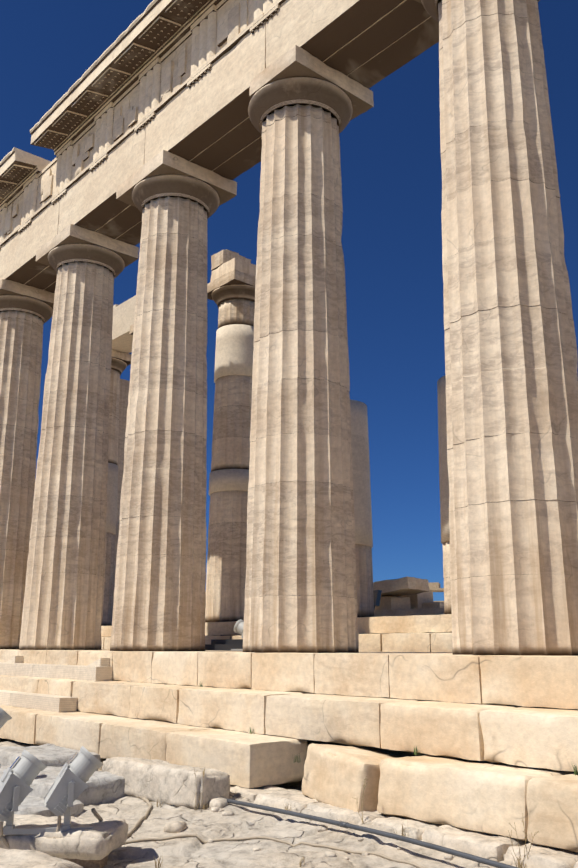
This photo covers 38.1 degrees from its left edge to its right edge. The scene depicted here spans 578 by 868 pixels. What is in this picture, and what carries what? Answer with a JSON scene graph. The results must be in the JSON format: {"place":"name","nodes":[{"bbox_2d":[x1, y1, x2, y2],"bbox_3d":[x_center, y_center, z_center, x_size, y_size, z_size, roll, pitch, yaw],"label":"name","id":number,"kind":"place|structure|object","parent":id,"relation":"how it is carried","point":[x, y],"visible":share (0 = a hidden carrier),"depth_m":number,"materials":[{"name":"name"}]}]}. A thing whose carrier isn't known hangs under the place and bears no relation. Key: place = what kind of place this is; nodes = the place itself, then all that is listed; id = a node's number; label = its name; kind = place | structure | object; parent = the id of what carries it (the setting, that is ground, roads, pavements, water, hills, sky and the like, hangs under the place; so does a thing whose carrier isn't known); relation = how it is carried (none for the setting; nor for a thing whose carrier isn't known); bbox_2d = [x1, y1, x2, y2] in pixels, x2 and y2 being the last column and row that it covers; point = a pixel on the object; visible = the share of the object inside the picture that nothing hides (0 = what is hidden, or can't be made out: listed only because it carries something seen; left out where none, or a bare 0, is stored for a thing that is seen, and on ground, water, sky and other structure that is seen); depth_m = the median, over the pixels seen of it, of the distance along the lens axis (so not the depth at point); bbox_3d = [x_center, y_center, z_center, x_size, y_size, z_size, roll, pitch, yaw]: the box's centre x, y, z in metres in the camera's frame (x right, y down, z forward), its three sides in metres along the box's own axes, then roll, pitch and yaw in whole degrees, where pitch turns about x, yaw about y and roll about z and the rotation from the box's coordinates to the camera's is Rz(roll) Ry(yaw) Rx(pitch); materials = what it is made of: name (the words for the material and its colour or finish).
{"place":"outdoors","nodes":[
{"label":"outdoors","id":0,"kind":"place"},
{"bbox_2d":[0,738,574,867],"bbox_3d":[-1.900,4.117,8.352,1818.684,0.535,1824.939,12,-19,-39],"label":"rocky ground","id":1,"kind":"structure","parent":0,"point":[204,825],"depth_m":8.39,"materials":[{"name":"stone"}]},
{"bbox_2d":[0,707,11,767],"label":"floodlight","id":2,"kind":"object","parent":1,"relation":"on","point":[5,717],"visible":1,"depth_m":10.49,"materials":[{"name":"paint"}]},
{"bbox_2d":[0,848,82,867],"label":"boulder","id":3,"kind":"object","parent":1,"relation":"on","point":[13,858],"visible":1,"depth_m":6.64,"materials":[{"name":"stone"}]},
{"bbox_2d":[0,746,103,850],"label":"floodlights","id":4,"kind":"object","parent":1,"relation":"on","point":[68,787],"visible":0.85,"depth_m":7.97,"materials":[{"name":"paint"}]},
{"bbox_2d":[0,743,125,816],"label":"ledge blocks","id":5,"kind":"structure","parent":1,"relation":"on","point":[106,787],"depth_m":10.58,"materials":[{"name":"grey stone"}]},
{"bbox_2d":[64,855,107,867],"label":"rock","id":6,"kind":"object","parent":1,"relation":"on","point":[101,863],"visible":0.15,"depth_m":7.83,"materials":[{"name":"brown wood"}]},
{"bbox_2d":[0,814,127,859],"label":"stone slab","id":7,"kind":"object","parent":6,"relation":"on","point":[103,838],"depth_m":7.90,"materials":[{"name":"stone"}]},
{"bbox_2d":[102,757,229,809],"bbox_3d":[-1.531,4.391,10.528,2.330,0.496,0.571,-13,-20,43],"label":"fallen block","id":8,"kind":"object","parent":1,"relation":"on","point":[166,782],"depth_m":10.12,"materials":[{"name":"stone"}]},
{"bbox_2d":[91,797,425,867],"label":"cables","id":9,"kind":"object","parent":1,"relation":"on","point":[99,818],"visible":0.71,"depth_m":8.52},
{"bbox_2d":[0,649,577,852],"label":"stone steps","id":10,"kind":"structure","parent":1,"relation":"on","point":[519,711],"depth_m":10.29,"materials":[{"name":"stone"}]},
{"bbox_2d":[0,279,54,648],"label":"facade column","id":11,"kind":"structure","parent":10,"relation":"on","point":[26,312],"depth_m":24.06,"materials":[{"name":"stone"}]},
{"bbox_2d":[0,656,112,711],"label":"marble steps","id":12,"kind":"structure","parent":10,"relation":"on","point":[100,669],"depth_m":16.32,"materials":[{"name":"beige stone"}]},
{"bbox_2d":[19,224,138,649],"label":"facade column","id":13,"kind":"structure","parent":10,"relation":"on","point":[63,599],"depth_m":20.49,"materials":[{"name":"stone"}]},
{"bbox_2d":[110,150,236,650],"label":"facade column","id":14,"kind":"structure","parent":10,"relation":"on","point":[159,604],"depth_m":17.30,"materials":[{"name":"stone"}]},
{"bbox_2d":[0,0,438,292],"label":"architrave","id":15,"kind":"object","parent":14,"relation":"on","point":[191,103],"visible":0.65,"depth_m":17.91,"materials":[{"name":"beige stone"}]},
{"bbox_2d":[0,0,221,206],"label":"cornice","id":16,"kind":"structure","parent":15,"relation":"on","point":[143,41],"depth_m":20.11,"materials":[{"name":"beige stone"}]},
{"bbox_2d":[17,614,452,653],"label":"stone steps","id":17,"kind":"structure","parent":10,"relation":"on","point":[430,634],"depth_m":17.07,"materials":[{"name":"stone"}]},
{"bbox_2d":[101,349,131,625],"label":"column","id":18,"kind":"structure","parent":17,"relation":"on","point":[120,362],"depth_m":30.25,"materials":[{"name":"stone"}]},
{"bbox_2d":[40,295,135,615],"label":"wall","id":19,"kind":"structure","parent":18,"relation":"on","point":[123,321],"depth_m":32.48,"materials":[{"name":"stone"}]},
{"bbox_2d":[130,324,133,334],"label":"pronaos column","id":20,"kind":"structure","parent":17,"relation":"on","point":[131,329],"depth_m":28.61,"materials":[{"name":"stone"}]},
{"bbox_2d":[205,635,242,649],"bbox_3d":[-0.871,4.990,20.895,1.720,0.780,2.020,12,-19,-39],"label":"service stair","id":21,"kind":"object","parent":17,"relation":"on","point":[223,644],"visible":0.19,"depth_m":20.55,"materials":[{"name":"grey metal"}]},
{"bbox_2d":[205,269,255,621],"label":"column","id":22,"kind":"structure","parent":17,"relation":"on","point":[231,294],"depth_m":23.73,"materials":[{"name":"stone"}]},
{"bbox_2d":[210,249,255,281],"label":"stone block","id":23,"kind":"structure","parent":22,"relation":"on","point":[223,261],"depth_m":25.60,"materials":[{"name":"stone"}]},
{"bbox_2d":[231,619,243,650],"bbox_3d":[-0.894,4.501,18.780,0.503,0.689,0.739,12,-19,-39],"label":"floodlight on floor","id":24,"kind":"object","parent":17,"relation":"on","point":[238,626],"visible":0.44,"depth_m":18.82,"materials":[{"name":"paint"}]},
{"bbox_2d":[350,400,373,616],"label":"column","id":25,"kind":"structure","parent":17,"relation":"on","point":[362,497],"depth_m":20.17,"materials":[{"name":"stone"}]},
{"bbox_2d":[373,576,443,616],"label":"ruins","id":26,"kind":"object","parent":17,"relation":"on","point":[407,596],"visible":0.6,"depth_m":25.46,"materials":[{"name":"beige stone"}]},
{"bbox_2d":[373,590,381,609],"bbox_3d":[2.584,4.998,25.105,0.217,0.625,0.560,4,-15,-15],"label":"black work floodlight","id":27,"kind":"object","parent":26,"relation":"on","point":[377,595],"visible":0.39,"depth_m":24.90,"materials":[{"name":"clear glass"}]},
{"bbox_2d":[428,582,443,601],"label":"stone block","id":28,"kind":"structure","parent":26,"relation":"on","point":[434,586],"depth_m":28.47,"materials":[{"name":"beige stone"}]},
{"bbox_2d":[437,375,451,613],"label":"column","id":29,"kind":"structure","parent":17,"relation":"on","point":[443,471],"depth_m":17.38,"materials":[{"name":"stone"}]},
{"bbox_2d":[243,45,373,652],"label":"facade column","id":30,"kind":"structure","parent":10,"relation":"on","point":[305,107],"depth_m":14.11,"materials":[{"name":"stone"}]},
{"bbox_2d":[415,0,577,655],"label":"facade column","id":31,"kind":"structure","parent":10,"relation":"on","point":[511,363],"depth_m":10.82,"materials":[{"name":"stone"}]},
{"bbox_2d":[164,807,452,859],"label":"pebbles","id":32,"kind":"object","parent":1,"relation":"on","point":[175,826],"visible":0.58,"depth_m":8.88,"materials":[{"name":"stone"}]},
{"bbox_2d":[99,682,577,867],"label":"grass tufts","id":33,"kind":"object","parent":1,"relation":"on","point":[285,808],"visible":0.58,"depth_m":8.07,"materials":[{"name":"plant"}]},
{"bbox_2d":[194,768,538,867],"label":"dry stalks","id":34,"kind":"object","parent":1,"relation":"on","point":[362,820],"visible":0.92,"depth_m":7.20,"materials":[{"name":"brown plant"}]},
{"bbox_2d":[225,798,518,867],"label":"conduit pipe","id":35,"kind":"object","parent":1,"relation":"on","point":[347,825],"visible":0.96,"depth_m":7.98,"materials":[{"name":"grey plastic"}]},
{"bbox_2d":[230,785,577,867],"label":"rock ledge","id":36,"kind":"object","parent":1,"relation":"on","point":[497,848],"visible":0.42,"depth_m":7.91,"materials":[{"name":"stone"}]},
{"bbox_2d":[0,0,577,600],"label":"sky","id":37,"kind":"structure","parent":0,"point":[391,170],"materials":[{"name":"blue"}]}
]}

